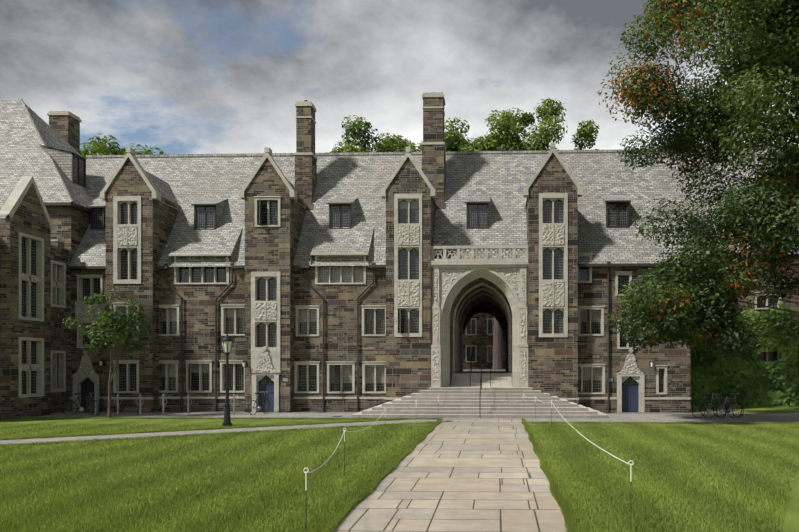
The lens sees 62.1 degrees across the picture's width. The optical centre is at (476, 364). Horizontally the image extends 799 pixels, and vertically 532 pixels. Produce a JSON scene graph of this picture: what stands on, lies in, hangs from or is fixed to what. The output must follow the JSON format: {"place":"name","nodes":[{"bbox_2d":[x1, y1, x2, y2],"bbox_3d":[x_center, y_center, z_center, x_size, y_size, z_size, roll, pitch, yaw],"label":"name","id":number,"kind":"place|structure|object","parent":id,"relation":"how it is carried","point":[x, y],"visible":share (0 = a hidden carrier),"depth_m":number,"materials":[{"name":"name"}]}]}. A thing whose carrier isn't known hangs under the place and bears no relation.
{"place":"outdoors","nodes":[
{"label":"outdoors","id":0,"kind":"place"},
{"bbox_2d":[80,133,165,158],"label":"tree","id":1,"kind":"object","parent":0,"point":[100,148],"depth_m":57.48,"materials":[{"name":"green plant"}]},
{"bbox_2d":[326,115,463,152],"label":"tree","id":2,"kind":"object","parent":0,"point":[382,146],"depth_m":54.83,"materials":[{"name":"green plant"}]},
{"bbox_2d":[0,406,798,531],"bbox_3d":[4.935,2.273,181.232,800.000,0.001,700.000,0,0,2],"label":"lawn","id":3,"kind":"structure","parent":0,"point":[791,521],"depth_m":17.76,"materials":[{"name":"green plant"}]},
{"bbox_2d":[0,98,92,419],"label":"wing","id":4,"kind":"structure","parent":3,"relation":"on","point":[45,201],"depth_m":30.52,"materials":[{"name":"stone"}]},
{"bbox_2d":[62,284,151,417],"bbox_3d":[-15.125,-0.548,27.253,2.907,5.652,3.204,0,0,44],"label":"young tree","id":5,"kind":"object","parent":3,"relation":"on","point":[107,337],"depth_m":27.36,"materials":[{"name":"green plant"}]},
{"bbox_2d":[221,332,233,426],"bbox_3d":[-9.180,0.538,24.208,0.460,3.470,0.460,0,0,2],"label":"lamp post","id":6,"kind":"object","parent":3,"relation":"on","point":[227,341],"visible":0.92,"depth_m":24.14,"materials":[{"name":"black metal"}]},
{"bbox_2d":[67,92,693,412],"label":"building","id":7,"kind":"structure","parent":3,"relation":"on","point":[305,268],"depth_m":31.54,"materials":[{"name":"stone"}]},
{"bbox_2d":[0,411,798,531],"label":"paths","id":8,"kind":"structure","parent":3,"relation":"on","point":[480,475],"depth_m":13.54,"materials":[{"name":"beige stone"}]},
{"bbox_2d":[92,393,237,414],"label":"bike racks","id":9,"kind":"object","parent":8,"relation":"on","point":[118,404],"visible":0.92,"depth_m":29.57,"materials":[{"name":"metal"}]},
{"bbox_2d":[83,359,652,417],"bbox_3d":[-5.108,1.014,29.778,26.794,2.520,3.400,0,0,2],"label":"site clutter","id":10,"kind":"object","parent":8,"relation":"on","point":[86,399],"visible":0.85,"depth_m":30.78,"materials":[{"name":"black metal"}]},
{"bbox_2d":[61,392,743,417],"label":"bicycles","id":11,"kind":"object","parent":8,"relation":"on","point":[727,410],"visible":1,"depth_m":28.17,"materials":[{"name":"paint"}]},
{"bbox_2d":[303,394,633,489],"bbox_3d":[-0.086,1.780,18.603,5.369,0.986,20.940,0,0,2],"label":"rope fence","id":12,"kind":"object","parent":3,"relation":"on","point":[306,472],"visible":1,"depth_m":13.35,"materials":[{"name":"white fabric"}]},
{"bbox_2d":[351,245,607,417],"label":"arch frontispiece steps","id":13,"kind":"structure","parent":3,"relation":"on","point":[464,291],"depth_m":30.83,"materials":[{"name":"stone"}]},
{"bbox_2d":[463,313,505,368],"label":"building","id":14,"kind":"structure","parent":3,"relation":"on","point":[481,339],"depth_m":67.30,"materials":[{"name":"stone"}]},
{"bbox_2d":[465,318,493,361],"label":"building trim","id":15,"kind":"structure","parent":14,"relation":"attached to","point":[466,346],"depth_m":67.23,"materials":[{"name":"grey stone"}]},
{"bbox_2d":[640,144,798,404],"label":"building","id":16,"kind":"structure","parent":3,"relation":"on","point":[772,356],"depth_m":36.05,"materials":[{"name":"stone"}]},
{"bbox_2d":[690,302,798,406],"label":"ivy","id":17,"kind":"object","parent":16,"relation":"attached to","point":[747,379],"visible":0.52,"depth_m":35.53,"materials":[{"name":"green plant"}]},
{"bbox_2d":[0,0,798,154],"label":"sky","id":18,"kind":"structure","parent":0,"point":[172,76],"materials":[{"name":"grey"}]},
{"bbox_2d":[462,369,507,371],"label":"path","id":19,"kind":"structure","parent":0,"point":[479,370],"depth_m":48.83,"materials":[{"name":"grey stone"}]},
{"bbox_2d":[444,97,599,369],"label":"tree","id":20,"kind":"object","parent":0,"point":[508,130],"depth_m":56.20,"materials":[{"name":"green plant"}]},
{"bbox_2d":[597,0,798,311],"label":"oak","id":21,"kind":"object","parent":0,"point":[744,111],"depth_m":24.34,"materials":[{"name":"green plant"}]},
{"bbox_2d":[603,251,798,357],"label":"branch","id":22,"kind":"object","parent":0,"point":[652,310],"depth_m":23.93,"materials":[{"name":"green plant"}]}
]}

